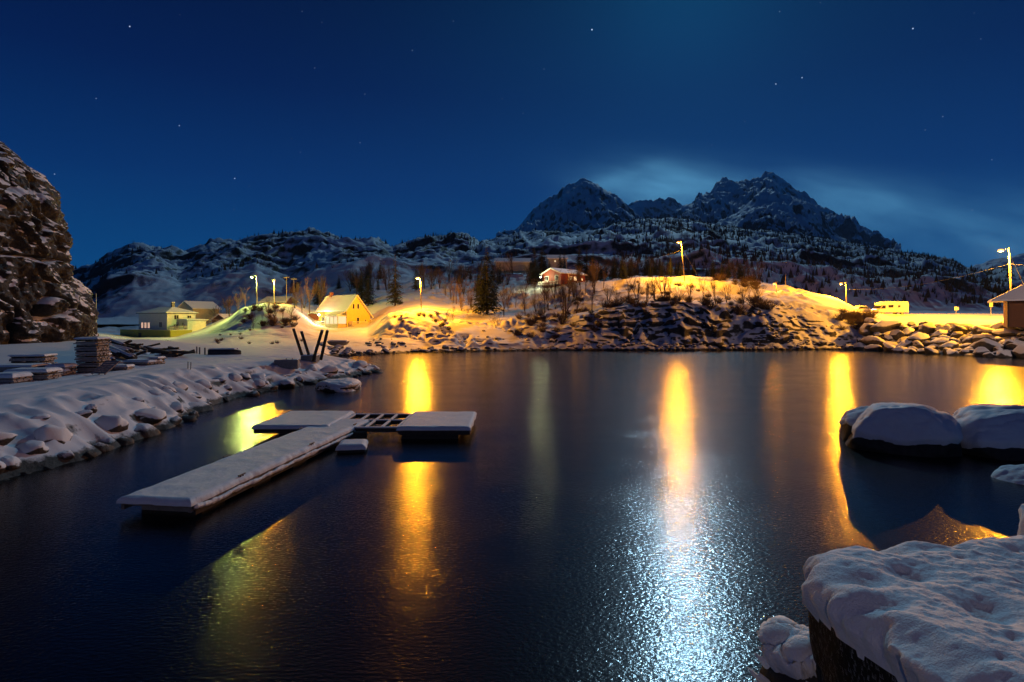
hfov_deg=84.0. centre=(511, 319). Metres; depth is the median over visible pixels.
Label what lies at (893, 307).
camper van
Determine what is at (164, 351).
scrap beam
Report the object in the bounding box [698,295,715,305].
bush
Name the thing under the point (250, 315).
bush
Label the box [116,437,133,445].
boulder
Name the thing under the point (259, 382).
boulder
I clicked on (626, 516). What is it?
water
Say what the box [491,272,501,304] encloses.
spruce tree
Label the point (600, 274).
spruce tree
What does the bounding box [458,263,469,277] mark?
bare tree
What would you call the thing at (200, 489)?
dock gangway
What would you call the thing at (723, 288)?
bare tree
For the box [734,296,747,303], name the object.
bush
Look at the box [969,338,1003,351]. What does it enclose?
boulder
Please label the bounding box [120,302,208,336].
white house
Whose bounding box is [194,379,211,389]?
boulder
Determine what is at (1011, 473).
shore boulder
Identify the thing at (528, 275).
bare tree
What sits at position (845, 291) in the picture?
street lamp
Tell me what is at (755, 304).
bush
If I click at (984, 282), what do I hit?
wood
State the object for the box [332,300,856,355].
shore rubble
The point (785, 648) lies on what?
ledge rock
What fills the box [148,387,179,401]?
boulder
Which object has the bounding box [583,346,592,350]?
boulder
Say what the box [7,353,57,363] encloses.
plank stack
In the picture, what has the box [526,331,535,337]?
bush
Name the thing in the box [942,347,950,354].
boulder
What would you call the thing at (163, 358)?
plank stack
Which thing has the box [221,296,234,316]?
bare tree
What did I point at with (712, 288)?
bare tree
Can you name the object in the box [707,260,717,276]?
spruce tree
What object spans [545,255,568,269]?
hillside house
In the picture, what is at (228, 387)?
boulder
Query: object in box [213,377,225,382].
boulder
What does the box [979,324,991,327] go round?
boulder
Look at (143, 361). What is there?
plank stack
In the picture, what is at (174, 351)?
scrap beam
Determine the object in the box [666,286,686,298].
bare tree
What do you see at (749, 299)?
bush
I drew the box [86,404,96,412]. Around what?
boulder
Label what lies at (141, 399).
boulder
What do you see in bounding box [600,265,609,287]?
bare tree
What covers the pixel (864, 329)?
boulder
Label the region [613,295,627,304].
bush
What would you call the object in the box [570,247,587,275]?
spruce tree
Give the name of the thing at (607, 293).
bare tree
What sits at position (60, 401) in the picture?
embankment
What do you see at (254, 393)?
boulder
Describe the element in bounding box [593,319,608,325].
bush
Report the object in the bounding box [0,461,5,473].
boulder
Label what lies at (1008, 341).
boulder
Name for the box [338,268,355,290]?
bare tree
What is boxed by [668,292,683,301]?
bush
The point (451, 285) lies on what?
bare tree
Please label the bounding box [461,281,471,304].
bare tree
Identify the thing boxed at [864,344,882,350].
boulder
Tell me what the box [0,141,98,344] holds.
cliff
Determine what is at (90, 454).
boulder
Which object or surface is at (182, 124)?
sky
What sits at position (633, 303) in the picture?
bush
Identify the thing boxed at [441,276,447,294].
bare tree
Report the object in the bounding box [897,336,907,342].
boulder
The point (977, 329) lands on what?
boulder
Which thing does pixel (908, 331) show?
boulder
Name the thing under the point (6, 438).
boulder
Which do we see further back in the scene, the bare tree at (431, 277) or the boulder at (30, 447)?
the bare tree at (431, 277)
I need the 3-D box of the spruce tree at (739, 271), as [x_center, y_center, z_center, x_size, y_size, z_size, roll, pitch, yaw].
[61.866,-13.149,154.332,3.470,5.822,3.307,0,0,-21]
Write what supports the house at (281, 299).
on the ground
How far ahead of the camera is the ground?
100.18 m
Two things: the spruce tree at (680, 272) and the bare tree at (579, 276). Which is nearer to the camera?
the bare tree at (579, 276)
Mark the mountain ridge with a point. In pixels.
(662, 207)
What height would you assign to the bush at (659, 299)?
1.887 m
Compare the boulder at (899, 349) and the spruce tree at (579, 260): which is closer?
the boulder at (899, 349)
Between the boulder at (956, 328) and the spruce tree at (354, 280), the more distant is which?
the spruce tree at (354, 280)
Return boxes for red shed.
[307,313,318,320]
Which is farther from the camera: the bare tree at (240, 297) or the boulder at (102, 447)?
the bare tree at (240, 297)
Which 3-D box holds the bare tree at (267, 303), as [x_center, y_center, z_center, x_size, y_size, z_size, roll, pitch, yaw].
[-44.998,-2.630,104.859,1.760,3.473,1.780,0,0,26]
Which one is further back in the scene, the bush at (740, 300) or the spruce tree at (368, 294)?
the spruce tree at (368, 294)
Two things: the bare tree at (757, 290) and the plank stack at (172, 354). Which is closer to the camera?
the plank stack at (172, 354)
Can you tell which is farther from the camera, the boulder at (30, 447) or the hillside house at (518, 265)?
the hillside house at (518, 265)
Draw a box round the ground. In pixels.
[97,273,1016,357]
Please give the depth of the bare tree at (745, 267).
181.16 m
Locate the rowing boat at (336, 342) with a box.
[327,340,348,345]
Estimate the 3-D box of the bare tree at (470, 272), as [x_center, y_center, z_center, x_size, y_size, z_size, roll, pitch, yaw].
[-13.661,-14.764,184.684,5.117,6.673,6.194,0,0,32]
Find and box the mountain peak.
[496,178,641,236]
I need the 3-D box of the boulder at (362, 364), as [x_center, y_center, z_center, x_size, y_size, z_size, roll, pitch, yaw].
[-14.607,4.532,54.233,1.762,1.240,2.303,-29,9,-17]
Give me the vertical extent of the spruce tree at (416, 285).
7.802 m
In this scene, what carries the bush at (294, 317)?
on the ground
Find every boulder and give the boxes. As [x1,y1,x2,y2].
[0,432,16,445]
[0,455,21,469]
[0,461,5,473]
[16,440,48,454]
[31,414,50,419]
[33,424,72,443]
[57,450,74,459]
[74,410,92,417]
[85,451,97,457]
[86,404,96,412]
[92,442,115,452]
[95,415,128,431]
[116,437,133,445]
[132,397,143,401]
[134,408,166,424]
[134,423,159,437]
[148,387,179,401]
[162,385,176,392]
[169,416,181,424]
[170,401,183,412]
[172,381,187,390]
[180,415,196,421]
[188,402,213,411]
[189,410,198,416]
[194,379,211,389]
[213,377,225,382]
[224,385,231,390]
[228,373,242,381]
[240,373,250,379]
[245,391,259,396]
[251,373,265,379]
[253,378,264,386]
[280,379,294,387]
[305,380,317,383]
[306,366,317,370]
[317,377,327,382]
[320,365,337,373]
[352,360,367,367]
[371,370,382,372]
[458,346,464,350]
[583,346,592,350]
[844,345,852,349]
[845,402,962,457]
[853,342,865,349]
[858,323,873,335]
[860,336,885,346]
[864,318,880,323]
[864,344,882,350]
[870,320,901,332]
[873,332,880,336]
[883,341,897,346]
[883,343,895,351]
[884,334,892,340]
[889,330,904,340]
[891,346,906,352]
[895,339,911,347]
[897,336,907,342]
[899,324,907,330]
[902,327,914,336]
[903,348,917,353]
[907,321,915,326]
[908,332,930,341]
[911,325,918,330]
[911,340,924,348]
[917,348,924,353]
[918,322,935,333]
[921,341,929,345]
[924,347,939,354]
[930,330,950,337]
[930,337,949,344]
[934,324,950,331]
[938,335,950,338]
[938,341,958,350]
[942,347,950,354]
[945,322,959,326]
[946,349,959,355]
[948,324,967,333]
[949,337,961,343]
[950,331,963,338]
[952,404,1023,460]
[957,343,970,348]
[959,349,970,353]
[960,324,974,328]
[962,336,972,343]
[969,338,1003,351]
[972,325,994,334]
[972,334,996,342]
[972,347,989,355]
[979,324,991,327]
[982,352,994,356]
[990,321,1006,328]
[991,328,1021,336]
[991,464,1023,484]
[993,346,1002,350]
[995,336,1003,341]
[995,350,1012,357]
[1002,339,1016,348]
[1005,342,1023,349]
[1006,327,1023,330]
[1012,344,1023,357]
[1016,331,1023,336]
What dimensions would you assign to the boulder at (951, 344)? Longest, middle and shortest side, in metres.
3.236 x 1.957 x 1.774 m
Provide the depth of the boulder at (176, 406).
28.78 m
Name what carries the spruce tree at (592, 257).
on the ground
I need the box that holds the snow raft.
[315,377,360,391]
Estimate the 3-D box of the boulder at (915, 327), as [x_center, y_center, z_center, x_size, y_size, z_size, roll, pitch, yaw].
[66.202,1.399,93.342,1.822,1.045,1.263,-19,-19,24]
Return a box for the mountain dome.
[715,191,850,242]
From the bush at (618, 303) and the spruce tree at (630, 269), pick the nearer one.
the bush at (618, 303)
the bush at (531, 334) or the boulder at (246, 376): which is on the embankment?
the boulder at (246, 376)
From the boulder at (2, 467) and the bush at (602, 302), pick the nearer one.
the boulder at (2, 467)
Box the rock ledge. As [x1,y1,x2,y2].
[801,504,1023,681]
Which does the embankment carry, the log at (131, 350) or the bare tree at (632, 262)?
the log at (131, 350)
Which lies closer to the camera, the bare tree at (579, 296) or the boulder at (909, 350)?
the boulder at (909, 350)
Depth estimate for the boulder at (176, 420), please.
27.04 m
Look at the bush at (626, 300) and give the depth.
105.60 m
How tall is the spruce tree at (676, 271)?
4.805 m
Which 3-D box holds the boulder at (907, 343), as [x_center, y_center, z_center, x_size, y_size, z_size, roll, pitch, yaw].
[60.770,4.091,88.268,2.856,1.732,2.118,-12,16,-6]
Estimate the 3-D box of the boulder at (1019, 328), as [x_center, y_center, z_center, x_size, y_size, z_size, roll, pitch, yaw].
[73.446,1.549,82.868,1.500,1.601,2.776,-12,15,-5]
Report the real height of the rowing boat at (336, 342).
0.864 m
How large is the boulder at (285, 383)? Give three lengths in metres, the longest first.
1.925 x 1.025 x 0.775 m
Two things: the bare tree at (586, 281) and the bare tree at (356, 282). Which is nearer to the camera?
the bare tree at (586, 281)
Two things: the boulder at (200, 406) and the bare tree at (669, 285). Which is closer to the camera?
the boulder at (200, 406)
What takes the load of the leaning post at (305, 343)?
on the embankment
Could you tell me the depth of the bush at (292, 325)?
98.58 m
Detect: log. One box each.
[102,343,129,353]
[109,338,126,346]
[109,345,135,359]
[109,348,120,357]
[111,344,133,352]
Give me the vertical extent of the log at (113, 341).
0.816 m
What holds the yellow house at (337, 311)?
on the ground
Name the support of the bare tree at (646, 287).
on the ground
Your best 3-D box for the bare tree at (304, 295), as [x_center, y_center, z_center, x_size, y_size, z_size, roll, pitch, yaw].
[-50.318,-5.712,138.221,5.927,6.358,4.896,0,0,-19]
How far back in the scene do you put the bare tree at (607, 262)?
203.47 m
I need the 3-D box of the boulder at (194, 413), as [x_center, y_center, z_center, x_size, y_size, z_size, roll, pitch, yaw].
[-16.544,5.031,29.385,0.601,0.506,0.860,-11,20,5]
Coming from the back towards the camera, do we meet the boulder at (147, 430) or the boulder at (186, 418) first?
the boulder at (186, 418)
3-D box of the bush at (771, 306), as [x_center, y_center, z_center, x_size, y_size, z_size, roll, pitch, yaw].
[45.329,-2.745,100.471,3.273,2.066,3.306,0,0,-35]
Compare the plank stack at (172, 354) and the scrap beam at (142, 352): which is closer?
the scrap beam at (142, 352)
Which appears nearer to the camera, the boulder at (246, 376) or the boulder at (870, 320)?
the boulder at (246, 376)
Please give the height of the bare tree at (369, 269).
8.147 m
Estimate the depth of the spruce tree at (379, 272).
203.68 m
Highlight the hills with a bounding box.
[73,217,1023,323]
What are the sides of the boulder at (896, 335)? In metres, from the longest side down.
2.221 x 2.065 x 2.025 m
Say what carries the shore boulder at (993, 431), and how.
in the water
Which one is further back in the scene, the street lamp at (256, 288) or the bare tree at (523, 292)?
the bare tree at (523, 292)
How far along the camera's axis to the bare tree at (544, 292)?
117.27 m
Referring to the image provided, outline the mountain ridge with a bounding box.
[628,197,681,218]
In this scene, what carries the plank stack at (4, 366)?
on the embankment
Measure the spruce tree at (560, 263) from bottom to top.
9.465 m
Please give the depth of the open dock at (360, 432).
25.85 m
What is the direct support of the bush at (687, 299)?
on the ground
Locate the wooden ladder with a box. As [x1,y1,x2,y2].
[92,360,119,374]
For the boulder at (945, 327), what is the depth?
89.12 m
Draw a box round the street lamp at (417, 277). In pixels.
[416,276,421,308]
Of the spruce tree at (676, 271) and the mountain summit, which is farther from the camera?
the mountain summit
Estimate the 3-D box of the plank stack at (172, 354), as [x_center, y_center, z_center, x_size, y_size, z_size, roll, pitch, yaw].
[-27.713,2.737,46.397,1.474,0.560,1.139,0,0,-3]
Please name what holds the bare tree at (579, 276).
on the ground
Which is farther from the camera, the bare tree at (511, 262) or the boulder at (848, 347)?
the bare tree at (511, 262)
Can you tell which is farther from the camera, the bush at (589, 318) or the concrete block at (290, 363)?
the bush at (589, 318)
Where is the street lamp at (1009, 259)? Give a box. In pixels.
[998,248,1011,289]
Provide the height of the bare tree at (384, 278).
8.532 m
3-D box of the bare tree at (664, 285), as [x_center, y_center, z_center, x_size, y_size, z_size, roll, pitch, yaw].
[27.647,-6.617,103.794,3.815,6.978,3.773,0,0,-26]
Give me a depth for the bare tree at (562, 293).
104.17 m
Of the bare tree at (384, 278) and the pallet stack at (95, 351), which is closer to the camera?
the pallet stack at (95, 351)
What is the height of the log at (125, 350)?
0.913 m
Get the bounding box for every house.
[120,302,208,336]
[177,301,220,323]
[258,296,299,303]
[313,292,373,327]
[494,258,531,272]
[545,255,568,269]
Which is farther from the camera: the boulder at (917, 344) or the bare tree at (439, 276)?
the bare tree at (439, 276)
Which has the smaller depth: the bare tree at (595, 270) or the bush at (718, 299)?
the bush at (718, 299)
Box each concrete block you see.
[274,358,299,368]
[301,354,319,361]
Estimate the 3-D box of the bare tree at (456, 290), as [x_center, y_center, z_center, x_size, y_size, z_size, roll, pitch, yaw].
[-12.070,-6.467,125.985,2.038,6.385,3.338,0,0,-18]
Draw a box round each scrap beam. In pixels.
[136,350,147,355]
[148,347,178,350]
[156,349,171,353]
[168,350,195,352]
[172,349,194,356]
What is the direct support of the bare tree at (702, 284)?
on the ground
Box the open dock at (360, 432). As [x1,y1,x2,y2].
[346,413,411,438]
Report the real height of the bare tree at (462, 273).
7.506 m
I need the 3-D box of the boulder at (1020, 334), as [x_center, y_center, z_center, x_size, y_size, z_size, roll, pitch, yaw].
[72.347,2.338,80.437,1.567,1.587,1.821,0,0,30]
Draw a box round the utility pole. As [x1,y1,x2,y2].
[283,276,288,303]
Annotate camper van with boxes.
[871,301,908,313]
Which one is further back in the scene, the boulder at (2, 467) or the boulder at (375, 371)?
the boulder at (375, 371)
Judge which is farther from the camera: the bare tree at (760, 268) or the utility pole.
the bare tree at (760, 268)
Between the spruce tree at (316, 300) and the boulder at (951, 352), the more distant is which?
the spruce tree at (316, 300)
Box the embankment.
[0,339,381,480]
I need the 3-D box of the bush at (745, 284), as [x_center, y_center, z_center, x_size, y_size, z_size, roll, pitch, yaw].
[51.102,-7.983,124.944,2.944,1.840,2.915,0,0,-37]
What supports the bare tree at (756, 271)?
on the ground
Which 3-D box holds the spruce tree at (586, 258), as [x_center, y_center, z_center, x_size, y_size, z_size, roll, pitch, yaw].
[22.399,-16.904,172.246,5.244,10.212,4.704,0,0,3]
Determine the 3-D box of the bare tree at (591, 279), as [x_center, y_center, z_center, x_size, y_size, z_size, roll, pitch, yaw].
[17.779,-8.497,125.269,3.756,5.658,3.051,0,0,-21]
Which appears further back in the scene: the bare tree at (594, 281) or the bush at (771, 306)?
the bare tree at (594, 281)
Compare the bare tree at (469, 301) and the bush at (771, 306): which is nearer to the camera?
the bush at (771, 306)
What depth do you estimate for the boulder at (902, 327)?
93.86 m
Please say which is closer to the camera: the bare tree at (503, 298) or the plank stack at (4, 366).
the plank stack at (4, 366)
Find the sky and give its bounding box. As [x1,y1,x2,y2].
[0,0,1023,267]
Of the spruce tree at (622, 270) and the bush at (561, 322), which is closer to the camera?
the bush at (561, 322)
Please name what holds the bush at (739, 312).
on the ground
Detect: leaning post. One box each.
[292,328,302,355]
[300,331,309,354]
[311,329,323,361]
[319,330,328,359]
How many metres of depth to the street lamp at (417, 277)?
106.92 m
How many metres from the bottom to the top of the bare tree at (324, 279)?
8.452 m
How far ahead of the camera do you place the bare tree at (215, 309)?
151.62 m
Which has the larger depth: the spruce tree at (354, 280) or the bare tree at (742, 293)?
the spruce tree at (354, 280)
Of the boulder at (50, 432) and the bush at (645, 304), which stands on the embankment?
the boulder at (50, 432)
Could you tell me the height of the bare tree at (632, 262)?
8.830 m
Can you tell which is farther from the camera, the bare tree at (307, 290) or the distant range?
the distant range
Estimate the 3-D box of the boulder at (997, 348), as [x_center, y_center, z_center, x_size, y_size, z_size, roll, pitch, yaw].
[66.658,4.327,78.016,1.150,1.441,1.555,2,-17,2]
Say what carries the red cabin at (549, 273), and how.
on the ground
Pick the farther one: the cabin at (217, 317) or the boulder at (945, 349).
the cabin at (217, 317)
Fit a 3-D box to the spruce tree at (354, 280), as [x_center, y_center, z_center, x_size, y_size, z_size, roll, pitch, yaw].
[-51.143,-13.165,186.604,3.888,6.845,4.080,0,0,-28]
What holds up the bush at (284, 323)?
on the ground
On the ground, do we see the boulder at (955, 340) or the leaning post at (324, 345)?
the boulder at (955, 340)
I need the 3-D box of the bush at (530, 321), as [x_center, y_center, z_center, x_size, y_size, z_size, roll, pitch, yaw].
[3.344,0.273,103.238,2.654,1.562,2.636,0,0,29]
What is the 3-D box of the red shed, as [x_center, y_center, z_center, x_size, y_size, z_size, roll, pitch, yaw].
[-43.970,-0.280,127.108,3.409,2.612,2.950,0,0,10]
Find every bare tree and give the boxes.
[209,305,221,315]
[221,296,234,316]
[231,292,249,310]
[264,300,271,313]
[268,301,277,316]
[288,284,303,307]
[289,282,302,305]
[293,285,315,307]
[297,286,306,312]
[304,279,319,312]
[312,274,326,298]
[312,276,331,305]
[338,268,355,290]
[351,273,362,291]
[353,275,359,293]
[362,261,372,283]
[378,264,390,290]
[416,261,429,288]
[424,268,437,288]
[432,267,445,288]
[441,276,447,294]
[443,259,457,282]
[445,276,456,298]
[452,285,462,305]
[453,264,470,286]
[455,279,460,303]
[456,294,467,310]
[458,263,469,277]
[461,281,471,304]
[463,265,479,282]
[465,293,472,308]
[477,259,484,278]
[490,264,502,281]
[497,286,506,314]
[501,265,512,284]
[505,253,514,274]
[518,286,530,300]
[520,296,527,313]
[523,269,532,283]
[537,299,547,315]
[539,283,554,309]
[548,276,559,296]
[550,279,579,320]
[552,294,559,308]
[564,271,578,300]
[565,275,586,289]
[566,280,577,296]
[573,289,587,312]
[574,266,581,291]
[582,270,591,293]
[585,258,597,277]
[585,269,597,290]
[589,263,602,281]
[590,271,597,293]
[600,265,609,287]
[601,256,612,271]
[602,284,615,303]
[623,252,639,270]
[623,271,636,296]
[630,276,645,301]
[643,274,659,301]
[644,283,656,300]
[653,269,674,301]
[665,274,672,296]
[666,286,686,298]
[683,279,695,298]
[697,274,708,297]
[707,281,715,302]
[719,284,732,301]
[720,259,734,271]
[737,283,749,303]
[739,259,753,276]
[743,265,765,279]
[751,283,764,298]
[753,259,766,277]
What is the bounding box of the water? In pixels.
[0,350,1023,681]
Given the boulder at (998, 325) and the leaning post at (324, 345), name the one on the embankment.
the leaning post at (324, 345)
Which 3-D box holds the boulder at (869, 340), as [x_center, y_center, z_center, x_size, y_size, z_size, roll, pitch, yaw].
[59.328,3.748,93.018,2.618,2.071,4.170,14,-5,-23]
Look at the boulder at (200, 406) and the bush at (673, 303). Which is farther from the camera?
the bush at (673, 303)
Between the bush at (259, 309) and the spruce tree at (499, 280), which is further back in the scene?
the spruce tree at (499, 280)
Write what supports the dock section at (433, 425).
on the water
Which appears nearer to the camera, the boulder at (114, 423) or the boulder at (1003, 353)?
the boulder at (114, 423)
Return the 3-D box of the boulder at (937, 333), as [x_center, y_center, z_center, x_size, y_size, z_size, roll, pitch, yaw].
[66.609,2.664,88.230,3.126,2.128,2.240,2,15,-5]
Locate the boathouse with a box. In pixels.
[987,284,1023,326]
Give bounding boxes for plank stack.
[0,363,50,371]
[0,371,32,383]
[3,367,62,379]
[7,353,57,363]
[45,363,77,374]
[57,368,69,375]
[110,364,134,370]
[123,359,162,364]
[148,356,167,363]
[160,350,183,356]
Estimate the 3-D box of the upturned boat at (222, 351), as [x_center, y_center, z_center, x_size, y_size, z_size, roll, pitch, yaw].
[-24.775,2.754,49.245,2.573,0.603,1.300,0,0,-2]
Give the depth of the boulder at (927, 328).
90.67 m
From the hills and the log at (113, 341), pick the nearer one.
the log at (113, 341)
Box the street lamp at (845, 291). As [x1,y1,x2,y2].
[840,282,846,303]
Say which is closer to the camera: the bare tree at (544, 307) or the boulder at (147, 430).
the boulder at (147, 430)
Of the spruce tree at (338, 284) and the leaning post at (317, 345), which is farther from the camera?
the spruce tree at (338, 284)
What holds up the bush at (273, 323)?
on the ground
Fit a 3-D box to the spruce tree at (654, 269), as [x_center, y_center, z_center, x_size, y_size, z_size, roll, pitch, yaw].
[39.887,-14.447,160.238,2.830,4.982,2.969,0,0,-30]
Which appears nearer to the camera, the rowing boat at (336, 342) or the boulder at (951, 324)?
the rowing boat at (336, 342)
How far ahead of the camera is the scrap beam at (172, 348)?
46.28 m
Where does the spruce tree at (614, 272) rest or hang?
on the ground
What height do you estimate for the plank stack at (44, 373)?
0.606 m
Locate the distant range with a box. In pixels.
[972,253,1023,270]
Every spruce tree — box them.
[308,282,322,304]
[335,277,341,289]
[350,271,358,288]
[355,271,366,299]
[361,275,376,305]
[363,270,367,287]
[375,264,382,278]
[386,256,403,305]
[412,265,419,289]
[455,268,464,283]
[470,247,502,314]
[472,263,492,305]
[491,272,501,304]
[496,264,503,283]
[524,259,533,283]
[526,253,542,283]
[535,250,548,275]
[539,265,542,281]
[556,253,563,268]
[561,254,566,268]
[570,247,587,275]
[582,248,591,278]
[584,250,601,280]
[598,264,602,279]
[602,262,608,279]
[608,258,619,279]
[615,256,629,279]
[627,260,633,277]
[635,262,640,275]
[641,254,649,275]
[647,259,654,276]
[648,260,657,275]
[658,261,665,276]
[665,256,674,275]
[666,257,675,276]
[673,260,678,276]
[678,263,683,275]
[691,263,696,276]
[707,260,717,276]
[725,265,732,278]
[734,260,743,278]
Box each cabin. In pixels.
[210,314,231,322]
[538,267,587,286]
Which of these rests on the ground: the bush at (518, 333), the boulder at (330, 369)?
the bush at (518, 333)
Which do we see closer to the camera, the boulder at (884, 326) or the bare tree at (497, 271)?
the boulder at (884, 326)
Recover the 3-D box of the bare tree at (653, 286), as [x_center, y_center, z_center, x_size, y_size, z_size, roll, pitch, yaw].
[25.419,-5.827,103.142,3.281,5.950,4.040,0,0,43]
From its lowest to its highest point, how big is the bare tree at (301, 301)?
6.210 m
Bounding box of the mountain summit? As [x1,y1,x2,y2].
[673,171,900,251]
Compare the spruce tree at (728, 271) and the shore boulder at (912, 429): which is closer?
the shore boulder at (912, 429)
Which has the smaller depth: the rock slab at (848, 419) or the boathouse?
the rock slab at (848, 419)
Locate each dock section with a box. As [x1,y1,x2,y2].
[251,411,354,436]
[396,411,476,438]
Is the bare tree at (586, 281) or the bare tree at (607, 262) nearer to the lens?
the bare tree at (586, 281)
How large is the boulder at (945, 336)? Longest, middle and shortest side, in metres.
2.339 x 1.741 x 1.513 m
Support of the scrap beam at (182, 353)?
on the embankment
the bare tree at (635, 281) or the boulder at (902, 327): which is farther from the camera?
the bare tree at (635, 281)
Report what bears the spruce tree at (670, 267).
on the ground
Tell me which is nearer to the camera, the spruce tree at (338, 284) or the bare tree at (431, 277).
the bare tree at (431, 277)
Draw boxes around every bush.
[242,312,255,318]
[247,305,257,310]
[254,303,265,310]
[267,319,280,325]
[279,319,289,325]
[289,314,299,320]
[289,320,297,326]
[511,328,524,335]
[515,313,525,318]
[522,318,535,324]
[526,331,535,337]
[535,309,546,315]
[535,325,548,331]
[536,314,549,321]
[557,318,567,324]
[583,315,595,321]
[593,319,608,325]
[597,298,610,306]
[610,297,622,305]
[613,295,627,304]
[619,294,632,302]
[630,300,640,306]
[638,298,652,306]
[653,294,666,301]
[666,296,679,305]
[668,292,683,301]
[684,296,693,302]
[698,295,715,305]
[705,301,720,308]
[713,274,724,280]
[714,296,726,302]
[726,303,747,314]
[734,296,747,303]
[740,280,751,286]
[743,294,762,303]
[745,300,764,307]
[758,300,767,309]
[761,298,779,309]
[831,312,847,320]
[845,317,859,324]
[860,308,878,315]
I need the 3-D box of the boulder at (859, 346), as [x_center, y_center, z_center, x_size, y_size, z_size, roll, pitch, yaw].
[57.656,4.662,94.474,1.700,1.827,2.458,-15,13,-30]
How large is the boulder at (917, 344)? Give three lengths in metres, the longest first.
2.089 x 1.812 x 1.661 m
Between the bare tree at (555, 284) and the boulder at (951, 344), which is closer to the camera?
the boulder at (951, 344)
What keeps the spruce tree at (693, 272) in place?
on the ground
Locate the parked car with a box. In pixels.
[854,306,870,311]
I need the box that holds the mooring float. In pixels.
[335,439,368,452]
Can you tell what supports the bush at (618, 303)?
on the ground
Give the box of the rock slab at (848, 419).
[839,406,869,440]
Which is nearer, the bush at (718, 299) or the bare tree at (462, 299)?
the bush at (718, 299)
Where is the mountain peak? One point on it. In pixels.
(582, 204)
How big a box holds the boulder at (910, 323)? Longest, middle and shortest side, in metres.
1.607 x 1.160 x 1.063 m
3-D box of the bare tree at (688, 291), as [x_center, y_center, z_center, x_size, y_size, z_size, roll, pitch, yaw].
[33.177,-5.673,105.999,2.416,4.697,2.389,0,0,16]
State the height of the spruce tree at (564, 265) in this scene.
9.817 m
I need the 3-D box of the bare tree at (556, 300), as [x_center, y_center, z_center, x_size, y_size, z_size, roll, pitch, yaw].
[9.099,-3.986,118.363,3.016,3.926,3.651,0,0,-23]
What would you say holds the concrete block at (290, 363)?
on the embankment
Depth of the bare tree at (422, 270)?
165.58 m
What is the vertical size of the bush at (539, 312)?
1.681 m
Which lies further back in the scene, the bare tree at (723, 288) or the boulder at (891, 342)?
the bare tree at (723, 288)
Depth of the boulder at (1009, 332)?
81.97 m
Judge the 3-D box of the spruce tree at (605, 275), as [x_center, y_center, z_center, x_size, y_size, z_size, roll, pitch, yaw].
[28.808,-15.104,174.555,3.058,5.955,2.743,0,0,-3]
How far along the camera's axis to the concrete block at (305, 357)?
48.72 m
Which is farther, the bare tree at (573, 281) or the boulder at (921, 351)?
the bare tree at (573, 281)
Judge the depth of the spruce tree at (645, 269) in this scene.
167.73 m
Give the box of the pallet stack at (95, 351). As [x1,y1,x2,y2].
[73,337,111,372]
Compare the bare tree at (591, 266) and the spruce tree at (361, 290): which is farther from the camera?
the spruce tree at (361, 290)
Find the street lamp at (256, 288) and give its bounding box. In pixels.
[251,275,257,303]
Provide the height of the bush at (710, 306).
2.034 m
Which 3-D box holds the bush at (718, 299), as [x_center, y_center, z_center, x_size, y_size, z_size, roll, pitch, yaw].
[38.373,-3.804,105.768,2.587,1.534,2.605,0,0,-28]
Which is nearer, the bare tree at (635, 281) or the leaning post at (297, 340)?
the leaning post at (297, 340)
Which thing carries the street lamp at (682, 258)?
on the ground
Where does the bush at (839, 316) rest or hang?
on the ground
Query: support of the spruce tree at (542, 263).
on the ground
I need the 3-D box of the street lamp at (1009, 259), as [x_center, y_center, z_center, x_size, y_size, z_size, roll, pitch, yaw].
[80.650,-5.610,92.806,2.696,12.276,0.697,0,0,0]
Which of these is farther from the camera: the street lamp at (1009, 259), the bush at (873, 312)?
the bush at (873, 312)
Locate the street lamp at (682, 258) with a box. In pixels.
[677,241,684,280]
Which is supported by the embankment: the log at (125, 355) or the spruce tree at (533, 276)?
the log at (125, 355)
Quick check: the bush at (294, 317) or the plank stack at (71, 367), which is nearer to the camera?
the plank stack at (71, 367)
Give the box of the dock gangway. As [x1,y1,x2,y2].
[116,419,369,514]
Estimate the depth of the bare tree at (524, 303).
115.73 m
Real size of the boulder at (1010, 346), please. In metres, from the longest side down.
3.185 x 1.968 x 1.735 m
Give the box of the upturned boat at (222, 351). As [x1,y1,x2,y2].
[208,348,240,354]
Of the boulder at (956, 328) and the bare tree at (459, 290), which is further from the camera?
the bare tree at (459, 290)
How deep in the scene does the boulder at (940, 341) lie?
84.77 m
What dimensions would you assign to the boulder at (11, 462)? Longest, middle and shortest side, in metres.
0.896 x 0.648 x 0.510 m
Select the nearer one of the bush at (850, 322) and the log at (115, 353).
the log at (115, 353)
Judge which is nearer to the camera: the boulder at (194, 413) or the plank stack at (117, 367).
the boulder at (194, 413)
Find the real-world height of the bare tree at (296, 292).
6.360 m
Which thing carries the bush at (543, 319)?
on the ground
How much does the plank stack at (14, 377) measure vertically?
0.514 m
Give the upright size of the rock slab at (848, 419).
2.413 m
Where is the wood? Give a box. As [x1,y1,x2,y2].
[75,215,1012,307]
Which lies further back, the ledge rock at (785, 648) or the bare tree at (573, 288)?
the bare tree at (573, 288)
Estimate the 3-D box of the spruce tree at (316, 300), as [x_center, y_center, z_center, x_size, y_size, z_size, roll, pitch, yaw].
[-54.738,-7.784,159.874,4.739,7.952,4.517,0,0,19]
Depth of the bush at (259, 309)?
107.13 m
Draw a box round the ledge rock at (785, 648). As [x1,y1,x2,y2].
[748,615,817,681]
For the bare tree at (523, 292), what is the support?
on the ground

